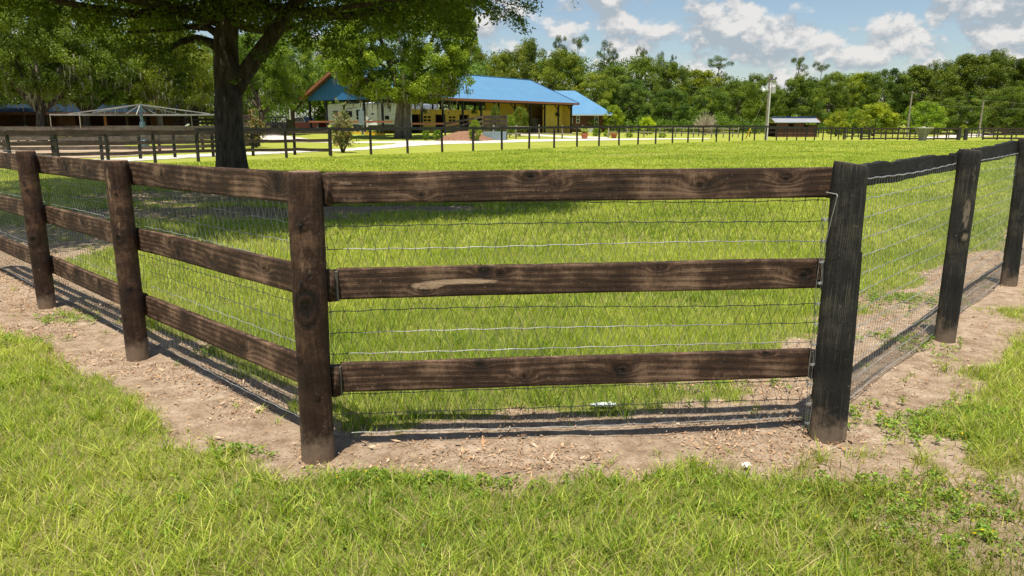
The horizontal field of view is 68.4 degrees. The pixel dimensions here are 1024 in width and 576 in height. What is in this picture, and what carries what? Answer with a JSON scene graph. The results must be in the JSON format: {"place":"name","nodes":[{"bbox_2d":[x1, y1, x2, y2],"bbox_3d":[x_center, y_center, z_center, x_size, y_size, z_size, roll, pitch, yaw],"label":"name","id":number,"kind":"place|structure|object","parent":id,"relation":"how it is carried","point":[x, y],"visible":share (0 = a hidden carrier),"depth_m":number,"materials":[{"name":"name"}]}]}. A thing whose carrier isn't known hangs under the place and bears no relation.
{"place":"outdoors","nodes":[
{"label":"outdoors","id":0,"kind":"place"},
{"bbox_2d":[95,134,709,160],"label":"path","id":1,"kind":"structure","parent":0,"point":[281,137],"depth_m":60.30,"materials":[{"name":"stone"}]},
{"bbox_2d":[580,128,588,138],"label":"flower pot","id":2,"kind":"object","parent":1,"relation":"on","point":[584,134],"visible":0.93,"depth_m":74.37,"materials":[{"name":"ceramic"}]},
{"bbox_2d":[0,140,1016,503],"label":"paddock grass","id":3,"kind":"structure","parent":0,"point":[742,158],"depth_m":9.65,"materials":[{"name":"plant"}]},
{"bbox_2d":[0,124,1023,575],"bbox_3d":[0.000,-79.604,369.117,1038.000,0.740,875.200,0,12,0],"label":"ground","id":4,"kind":"structure","parent":0,"point":[198,404],"depth_m":4.28,"materials":[{"name":"plant"}]},
{"bbox_2d":[0,33,46,108],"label":"oak tree","id":5,"kind":"object","parent":4,"relation":"on","point":[2,104],"visible":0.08,"depth_m":67.97,"materials":[{"name":"green plant"}]},
{"bbox_2d":[0,46,59,103],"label":"broadleaf tree","id":6,"kind":"object","parent":4,"relation":"on","point":[25,93],"visible":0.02,"depth_m":84.00,"materials":[{"name":"green plant"}]},
{"bbox_2d":[0,0,112,140],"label":"oak tree","id":7,"kind":"object","parent":4,"relation":"on","point":[71,78],"visible":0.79,"depth_m":54.61,"materials":[{"name":"green plant"}]},
{"bbox_2d":[18,0,144,136],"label":"oak tree","id":8,"kind":"object","parent":4,"relation":"on","point":[100,86],"visible":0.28,"depth_m":61.16,"materials":[{"name":"green plant"}]},
{"bbox_2d":[0,140,177,157],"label":"sand","id":9,"kind":"structure","parent":4,"relation":"on","point":[49,151],"depth_m":43.80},
{"bbox_2d":[0,130,199,162],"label":"rail fence","id":10,"kind":"object","parent":4,"relation":"on","point":[7,133],"visible":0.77,"depth_m":29.40,"materials":[{"name":"wood"}]},
{"bbox_2d":[0,104,213,136],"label":"stable","id":11,"kind":"structure","parent":4,"relation":"on","point":[11,115],"depth_m":75.12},
{"bbox_2d":[82,44,150,105],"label":"broadleaf tree","id":12,"kind":"object","parent":4,"relation":"on","point":[122,88],"visible":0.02,"depth_m":77.56,"materials":[{"name":"green plant"}]},
{"bbox_2d":[0,126,260,151],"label":"round pen","id":13,"kind":"object","parent":4,"relation":"on","point":[159,147],"visible":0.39,"depth_m":42.70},
{"bbox_2d":[49,104,213,145],"bbox_3d":[-25.372,-11.100,51.436,9.302,2.828,7.856,-11,16,-40],"label":"horse walker","id":14,"kind":"object","parent":4,"relation":"on","point":[141,115],"visible":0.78,"depth_m":51.05,"materials":[{"name":"grey metal"}]},
{"bbox_2d":[103,18,212,125],"bbox_3d":[-30.860,-18.280,65.838,9.168,11.121,9.392,7,14,30],"label":"oak tree","id":15,"kind":"object","parent":4,"relation":"on","point":[153,91],"visible":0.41,"depth_m":64.75,"materials":[{"name":"green plant"}]},
{"bbox_2d":[0,130,329,159],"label":"paddock fence","id":16,"kind":"object","parent":4,"relation":"on","point":[252,149],"visible":0.58,"depth_m":34.94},
{"bbox_2d":[147,44,214,124],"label":"oak tree","id":17,"kind":"object","parent":4,"relation":"on","point":[208,85],"visible":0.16,"depth_m":71.46,"materials":[{"name":"green plant"}]},
{"bbox_2d":[174,114,250,125],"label":"fence","id":18,"kind":"object","parent":4,"relation":"on","point":[205,119],"visible":0.21,"depth_m":70.75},
{"bbox_2d":[182,33,272,125],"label":"broadleaf tree","id":19,"kind":"object","parent":4,"relation":"on","point":[264,106],"visible":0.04,"depth_m":107.74,"materials":[{"name":"green plant"}]},
{"bbox_2d":[0,37,490,131],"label":"distant woodland","id":20,"kind":"object","parent":4,"relation":"on","point":[474,70],"visible":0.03,"depth_m":118.50,"materials":[{"name":"green plant"}]},
{"bbox_2d":[244,108,268,147],"bbox_3d":[-16.727,-10.420,48.896,1.898,2.724,1.659,0,12,0],"label":"magnolia sapling","id":21,"kind":"object","parent":4,"relation":"on","point":[254,117],"visible":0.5,"depth_m":48.79,"materials":[{"name":"green plant"}]},
{"bbox_2d":[208,31,307,125],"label":"oak tree","id":22,"kind":"object","parent":4,"relation":"on","point":[279,91],"visible":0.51,"depth_m":74.52,"materials":[{"name":"green plant"}]},
{"bbox_2d":[243,117,294,127],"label":"board pen","id":23,"kind":"object","parent":4,"relation":"on","point":[288,124],"visible":0.34,"depth_m":82.10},
{"bbox_2d":[257,26,321,127],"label":"oak tree","id":24,"kind":"object","parent":4,"relation":"on","point":[306,59],"visible":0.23,"depth_m":87.78,"materials":[{"name":"green plant"}]},
{"bbox_2d":[0,0,579,168],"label":"shade tree","id":25,"kind":"object","parent":4,"relation":"on","point":[278,19],"visible":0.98,"depth_m":17.75,"materials":[{"name":"green plant"}]},
{"bbox_2d":[295,117,325,127],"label":"pickup truck","id":26,"kind":"object","parent":4,"relation":"on","point":[303,122],"visible":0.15,"depth_m":92.83,"materials":[{"name":"red paint"}]},
{"bbox_2d":[311,36,341,124],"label":"tall tree","id":27,"kind":"object","parent":4,"relation":"on","point":[318,111],"visible":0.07,"depth_m":122.17,"materials":[{"name":"green plant"}]},
{"bbox_2d":[327,97,359,152],"bbox_3d":[-9.065,-8.743,40.667,1.568,2.985,1.569,-8,15,-33],"label":"magnolia sapling","id":28,"kind":"object","parent":4,"relation":"on","point":[337,137],"visible":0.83,"depth_m":40.57,"materials":[{"name":"green plant"}]},
{"bbox_2d":[333,131,384,135],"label":"yellow edging","id":29,"kind":"object","parent":4,"relation":"on","point":[382,134],"visible":0.17,"depth_m":78.23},
{"bbox_2d":[358,109,364,134],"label":"electrical box","id":30,"kind":"object","parent":4,"relation":"on","point":[361,119],"visible":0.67,"depth_m":77.33,"materials":[{"name":"grey metal"}]},
{"bbox_2d":[328,101,411,131],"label":"travel trailer","id":31,"kind":"object","parent":4,"relation":"on","point":[371,114],"visible":0.45,"depth_m":83.98,"materials":[{"name":"white metal"}]},
{"bbox_2d":[320,1,481,137],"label":"moss oak","id":32,"kind":"object","parent":4,"relation":"on","point":[411,80],"visible":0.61,"depth_m":65.34,"materials":[{"name":"green plant"}]},
{"bbox_2d":[369,102,436,108],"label":"horse trailer","id":33,"kind":"object","parent":4,"relation":"on","point":[426,106],"visible":0.03,"depth_m":107.61,"materials":[{"name":"metal"}]},
{"bbox_2d":[0,150,832,464],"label":"board fence","id":34,"kind":"object","parent":4,"relation":"on","point":[308,280],"visible":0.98,"depth_m":3.85,"materials":[{"name":"brown wood"}]},
{"bbox_2d":[431,130,440,139],"bbox_3d":[-6.400,-13.120,64.414,0.803,1.088,0.889,-7,14,-29],"label":"bush","id":35,"kind":"object","parent":4,"relation":"on","point":[437,136],"visible":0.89,"depth_m":64.36,"materials":[{"name":"green plant"}]},
{"bbox_2d":[300,67,578,132],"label":"barn","id":36,"kind":"structure","parent":4,"relation":"on","point":[537,101],"depth_m":98.62,"materials":[{"name":"blue metal"},{"name":"yellow painted siding"},{"name":"dark brown wood"}]},
{"bbox_2d":[412,114,420,132],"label":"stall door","id":37,"kind":"structure","parent":36,"relation":"in","point":[413,131],"depth_m":87.50,"materials":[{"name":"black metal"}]},
{"bbox_2d":[435,131,493,140],"bbox_3d":[-3.988,-13.236,65.524,5.926,0.853,3.400,0,12,0],"label":"mulch mound","id":38,"kind":"object","parent":4,"relation":"on","point":[460,136],"visible":0.73,"depth_m":64.59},
{"bbox_2d":[468,119,481,140],"bbox_3d":[-3.102,-13.224,63.323,1.233,1.869,1.357,0,12,0],"label":"bush","id":39,"kind":"object","parent":4,"relation":"on","point":[474,123],"visible":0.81,"depth_m":63.20,"materials":[{"name":"green plant"}]},
{"bbox_2d":[444,115,506,139],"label":"mounting ramp","id":40,"kind":"structure","parent":4,"relation":"on","point":[495,135],"depth_m":67.01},
{"bbox_2d":[470,48,492,108],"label":"tall tree","id":41,"kind":"object","parent":4,"relation":"on","point":[481,55],"visible":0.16,"depth_m":143.24,"materials":[{"name":"green plant"}]},
{"bbox_2d":[489,104,501,131],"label":"bush","id":42,"kind":"object","parent":4,"relation":"on","point":[494,110],"visible":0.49,"depth_m":74.04,"materials":[{"name":"green plant"}]},
{"bbox_2d":[485,53,515,77],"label":"tall tree","id":43,"kind":"object","parent":4,"relation":"on","point":[500,67],"visible":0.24,"depth_m":148.12,"materials":[{"name":"green plant"}]},
{"bbox_2d":[505,114,514,136],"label":"bush","id":44,"kind":"object","parent":4,"relation":"on","point":[512,122],"visible":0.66,"depth_m":72.63,"materials":[{"name":"green plant"}]},
{"bbox_2d":[0,285,1023,575],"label":"weeds","id":45,"kind":"object","parent":4,"relation":"on","point":[980,525],"visible":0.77,"depth_m":3.44,"materials":[{"name":"green plant"}]},
{"bbox_2d":[0,239,1023,542],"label":"leaf litter","id":46,"kind":"object","parent":4,"relation":"on","point":[522,435],"visible":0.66,"depth_m":4.36,"materials":[{"name":"plant"}]},
{"bbox_2d":[194,125,846,161],"bbox_3d":[12.569,-11.815,59.028,0.513,1.838,76.724,11,17,41],"label":"fence","id":47,"kind":"object","parent":4,"relation":"on","point":[331,129],"visible":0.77,"depth_m":44.42,"materials":[{"name":"black wood"}]},
{"bbox_2d":[512,107,528,135],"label":"bush","id":48,"kind":"object","parent":4,"relation":"on","point":[524,114],"visible":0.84,"depth_m":76.37,"materials":[{"name":"green plant"}]},
{"bbox_2d":[500,37,555,85],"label":"broadleaf tree","id":49,"kind":"object","parent":4,"relation":"on","point":[526,52],"visible":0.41,"depth_m":149.17,"materials":[{"name":"green plant"}]},
{"bbox_2d":[493,124,583,138],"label":"split rail fence","id":50,"kind":"object","parent":4,"relation":"on","point":[538,133],"visible":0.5,"depth_m":71.39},
{"bbox_2d":[528,48,588,91],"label":"broadleaf tree","id":51,"kind":"object","parent":4,"relation":"on","point":[567,61],"visible":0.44,"depth_m":142.64,"materials":[{"name":"green plant"}]},
{"bbox_2d":[552,35,566,53],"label":"pine tree","id":52,"kind":"object","parent":4,"relation":"on","point":[555,42],"visible":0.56,"depth_m":176.90,"materials":[{"name":"green plant"}]},
{"bbox_2d":[521,134,607,137],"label":"footpath","id":53,"kind":"structure","parent":4,"relation":"on","point":[560,136],"depth_m":85.15,"materials":[{"name":"concrete"}]},
{"bbox_2d":[572,34,588,67],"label":"pine tree","id":54,"kind":"object","parent":4,"relation":"on","point":[578,43],"visible":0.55,"depth_m":181.07,"materials":[{"name":"green plant"}]},
{"bbox_2d":[555,91,612,132],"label":"annex","id":55,"kind":"object","parent":4,"relation":"on","point":[585,110],"visible":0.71,"depth_m":125.06,"materials":[{"name":"blue"}]},
{"bbox_2d":[574,71,621,121],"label":"broadleaf tree","id":56,"kind":"object","parent":4,"relation":"on","point":[612,86],"visible":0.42,"depth_m":138.18,"materials":[{"name":"green plant"}]},
{"bbox_2d":[590,401,615,406],"bbox_3d":[0.535,0.682,4.417,0.150,0.031,0.051,-1,12,-3],"label":"crushed bottle","id":57,"kind":"object","parent":4,"relation":"on","point":[599,403],"visible":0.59,"depth_m":4.41,"materials":[{"name":"plastic"}]},
{"bbox_2d":[597,39,613,68],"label":"pine tree","id":58,"kind":"object","parent":4,"relation":"on","point":[604,44],"visible":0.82,"depth_m":172.23,"materials":[{"name":"green plant"}]},
{"bbox_2d":[607,47,618,65],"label":"pine tree","id":59,"kind":"object","parent":4,"relation":"on","point":[615,54],"visible":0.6,"depth_m":174.12,"materials":[{"name":"green plant"}]},
{"bbox_2d":[602,105,624,131],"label":"bush","id":60,"kind":"object","parent":4,"relation":"on","point":[611,109],"visible":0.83,"depth_m":124.30,"materials":[{"name":"green plant"}]},
{"bbox_2d":[588,65,644,122],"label":"tall tree","id":61,"kind":"object","parent":4,"relation":"on","point":[618,73],"visible":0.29,"depth_m":153.11,"materials":[{"name":"green plant"}]},
{"bbox_2d":[610,78,654,131],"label":"broadleaf tree","id":62,"kind":"object","parent":4,"relation":"on","point":[638,91],"visible":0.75,"depth_m":140.94,"materials":[{"name":"green plant"}]},
{"bbox_2d":[635,47,647,80],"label":"pine tree","id":63,"kind":"object","parent":4,"relation":"on","point":[642,51],"visible":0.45,"depth_m":181.88,"materials":[{"name":"green plant"}]},
{"bbox_2d":[619,55,675,125],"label":"broadleaf tree","id":64,"kind":"object","parent":4,"relation":"on","point":[645,63],"visible":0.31,"depth_m":167.86,"materials":[{"name":"green plant"}]},
{"bbox_2d":[639,116,655,133],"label":"bush","id":65,"kind":"object","parent":4,"relation":"on","point":[647,120],"visible":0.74,"depth_m":115.06,"materials":[{"name":"green plant"}]},
{"bbox_2d":[650,87,692,130],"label":"broadleaf tree","id":66,"kind":"object","parent":4,"relation":"on","point":[663,96],"visible":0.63,"depth_m":134.97,"materials":[{"name":"green plant"}]},
{"bbox_2d":[645,61,700,121],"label":"broadleaf tree","id":67,"kind":"object","parent":4,"relation":"on","point":[670,69],"visible":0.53,"depth_m":157.95,"materials":[{"name":"green plant"}]},
{"bbox_2d":[608,127,738,137],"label":"grey rail fence","id":68,"kind":"object","parent":4,"relation":"on","point":[675,132],"visible":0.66,"depth_m":91.28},
{"bbox_2d":[674,69,724,122],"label":"tall tree","id":69,"kind":"object","parent":4,"relation":"on","point":[702,80],"visible":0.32,"depth_m":160.51,"materials":[{"name":"green plant"}]},
{"bbox_2d":[693,112,719,134],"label":"bare bush","id":70,"kind":"object","parent":4,"relation":"on","point":[707,123],"visible":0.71,"depth_m":115.00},
{"bbox_2d":[691,86,730,132],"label":"broadleaf tree","id":71,"kind":"object","parent":4,"relation":"on","point":[711,91],"visible":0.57,"depth_m":139.08,"materials":[{"name":"green plant"}]},
{"bbox_2d":[707,55,734,91],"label":"pine tree","id":72,"kind":"object","parent":4,"relation":"on","point":[722,66],"visible":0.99,"depth_m":161.55,"materials":[{"name":"green plant"}]},
{"bbox_2d":[613,127,842,136],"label":"back field fence","id":73,"kind":"object","parent":4,"relation":"on","point":[784,132],"visible":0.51,"depth_m":101.75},
{"bbox_2d":[446,49,1020,130],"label":"forest","id":74,"kind":"object","parent":4,"relation":"on","point":[581,62],"visible":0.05,"depth_m":172.80,"materials":[{"name":"green plant"}]},
{"bbox_2d":[715,80,764,124],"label":"broadleaf tree","id":75,"kind":"object","parent":4,"relation":"on","point":[742,108],"visible":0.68,"depth_m":144.48,"materials":[{"name":"green plant"}]},
{"bbox_2d":[738,73,781,130],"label":"broadleaf tree","id":76,"kind":"object","parent":4,"relation":"on","point":[761,81],"visible":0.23,"depth_m":149.13,"materials":[{"name":"green plant"}]},
{"bbox_2d":[745,75,776,139],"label":"utility pole","id":77,"kind":"object","parent":4,"relation":"on","point":[772,89],"visible":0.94,"depth_m":84.03,"materials":[{"name":"grey wood"}]},
{"bbox_2d":[764,89,795,118],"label":"broadleaf tree","id":78,"kind":"object","parent":4,"relation":"on","point":[778,101],"visible":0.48,"depth_m":144.92,"materials":[{"name":"green plant"}]},
{"bbox_2d":[768,117,820,136],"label":"shelter","id":79,"kind":"object","parent":4,"relation":"on","point":[790,121],"visible":0.69,"depth_m":101.92,"materials":[{"name":"metal"}]},
{"bbox_2d":[771,73,827,124],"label":"broadleaf tree","id":80,"kind":"object","parent":4,"relation":"on","point":[799,83],"visible":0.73,"depth_m":142.15,"materials":[{"name":"green plant"}]},
{"bbox_2d":[790,56,809,116],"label":"pine tree","id":81,"kind":"object","parent":4,"relation":"on","point":[799,62],"visible":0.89,"depth_m":163.31,"materials":[{"name":"green plant"}]},
{"bbox_2d":[587,106,1022,133],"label":"undergrowth","id":82,"kind":"object","parent":4,"relation":"on","point":[722,120],"visible":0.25,"depth_m":128.60,"materials":[{"name":"green plant"}]},
{"bbox_2d":[812,61,830,80],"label":"pine tree","id":83,"kind":"object","parent":4,"relation":"on","point":[821,67],"visible":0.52,"depth_m":165.23,"materials":[{"name":"green plant"}]},
{"bbox_2d":[804,70,861,126],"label":"broadleaf tree","id":84,"kind":"object","parent":4,"relation":"on","point":[834,93],"visible":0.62,"depth_m":146.17,"materials":[{"name":"green plant"}]},
{"bbox_2d":[823,111,851,135],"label":"bush","id":85,"kind":"object","parent":4,"relation":"on","point":[839,117],"visible":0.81,"depth_m":107.01,"materials":[{"name":"green plant"}]},
{"bbox_2d":[843,107,865,134],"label":"bush","id":86,"kind":"object","parent":4,"relation":"on","point":[849,117],"visible":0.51,"depth_m":114.93,"materials":[{"name":"green plant"}]},
{"bbox_2d":[843,127,870,139],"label":"corner gate fence","id":87,"kind":"object","parent":4,"relation":"on","point":[852,132],"visible":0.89,"depth_m":85.55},
{"bbox_2d":[842,72,885,125],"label":"tall tree","id":88,"kind":"object","parent":4,"relation":"on","point":[857,79],"visible":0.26,"depth_m":151.78,"materials":[{"name":"green plant"}]},
{"bbox_2d":[850,101,903,135],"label":"bush","id":89,"kind":"object","parent":4,"relation":"on","point":[893,117],"visible":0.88,"depth_m":108.66,"materials":[{"name":"green plant"}]},
{"bbox_2d":[854,68,920,123],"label":"broadleaf tree","id":90,"kind":"object","parent":4,"relation":"on","point":[875,83],"visible":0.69,"depth_m":143.81,"materials":[{"name":"green plant"}]},
{"bbox_2d":[861,127,958,139],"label":"brown paddock fence","id":91,"kind":"object","parent":4,"relation":"on","point":[909,133],"visible":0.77,"depth_m":84.01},
{"bbox_2d":[906,91,915,136],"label":"thin pole","id":92,"kind":"object","parent":4,"relation":"on","point":[912,92],"visible":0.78,"depth_m":101.23,"materials":[{"name":"grey wood"}]},
{"bbox_2d":[886,65,937,130],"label":"tall tree","id":93,"kind":"object","parent":4,"relation":"on","point":[914,71],"visible":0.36,"depth_m":145.18,"materials":[{"name":"green plant"}]},
{"bbox_2d":[804,138,1023,444],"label":"wire fence","id":94,"kind":"object","parent":4,"relation":"on","point":[834,344],"visible":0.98,"depth_m":4.52,"materials":[{"name":"black wood"}]},
{"bbox_2d":[913,127,933,140],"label":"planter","id":95,"kind":"object","parent":4,"relation":"on","point":[923,133],"visible":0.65,"depth_m":71.76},
{"bbox_2d":[902,101,949,132],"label":"bush","id":96,"kind":"object","parent":4,"relation":"on","point":[936,114],"visible":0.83,"depth_m":104.16,"materials":[{"name":"green plant"}]},
{"bbox_2d":[846,128,1016,137],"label":"paddock fence","id":97,"kind":"object","parent":4,"relation":"on","point":[937,134],"visible":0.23,"depth_m":96.41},
{"bbox_2d":[914,59,976,130],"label":"broadleaf tree","id":98,"kind":"object","parent":4,"relation":"on","point":[938,72],"visible":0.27,"depth_m":144.65,"materials":[{"name":"green plant"}]},
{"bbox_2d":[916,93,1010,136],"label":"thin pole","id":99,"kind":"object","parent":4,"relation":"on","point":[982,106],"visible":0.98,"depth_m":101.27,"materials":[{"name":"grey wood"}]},
{"bbox_2d":[940,94,991,132],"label":"broadleaf tree","id":100,"kind":"object","parent":4,"relation":"on","point":[966,108],"visible":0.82,"depth_m":115.87,"materials":[{"name":"green plant"}]},
{"bbox_2d":[956,127,981,139],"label":"farm gate","id":101,"kind":"structure","parent":4,"relation":"on","point":[965,134],"depth_m":83.39,"materials":[{"name":"black metal"}]},
{"bbox_2d":[936,53,1003,131],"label":"tall tree","id":102,"kind":"object","parent":4,"relation":"on","point":[952,85],"visible":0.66,"depth_m":133.86,"materials":[{"name":"green plant"}]},
{"bbox_2d":[961,48,1023,132],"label":"broadleaf tree","id":103,"kind":"object","parent":4,"relation":"on","point":[1006,61],"visible":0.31,"depth_m":135.11,"materials":[{"name":"green plant"}]},
{"bbox_2d":[982,85,1023,132],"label":"broadleaf tree","id":104,"kind":"object","parent":4,"relation":"on","point":[1004,110],"visible":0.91,"depth_m":118.41,"materials":[{"name":"green plant"}]},
{"bbox_2d":[982,127,1023,139],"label":"edge paddock fence","id":105,"kind":"object","parent":4,"relation":"on","point":[998,130],"visible":0.89,"depth_m":83.68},
{"bbox_2d":[1000,58,1023,132],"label":"broadleaf tree","id":106,"kind":"object","parent":4,"relation":"on","point":[1019,65],"visible":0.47,"depth_m":133.91,"materials":[{"name":"green plant"}]},
{"bbox_2d":[0,287,1023,575],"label":"verge grass","id":107,"kind":"structure","parent":0,"point":[1002,379],"depth_m":3.18,"materials":[{"name":"plant"}]},
{"bbox_2d":[11,0,1023,123],"label":"sky","id":108,"kind":"structure","parent":0,"point":[763,37],"materials":[{"name":"blue"}]},
{"bbox_2d":[927,132,1010,137],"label":"road","id":109,"kind":"structure","parent":0,"point":[950,136],"depth_m":104.74,"materials":[{"name":"asphalt"}]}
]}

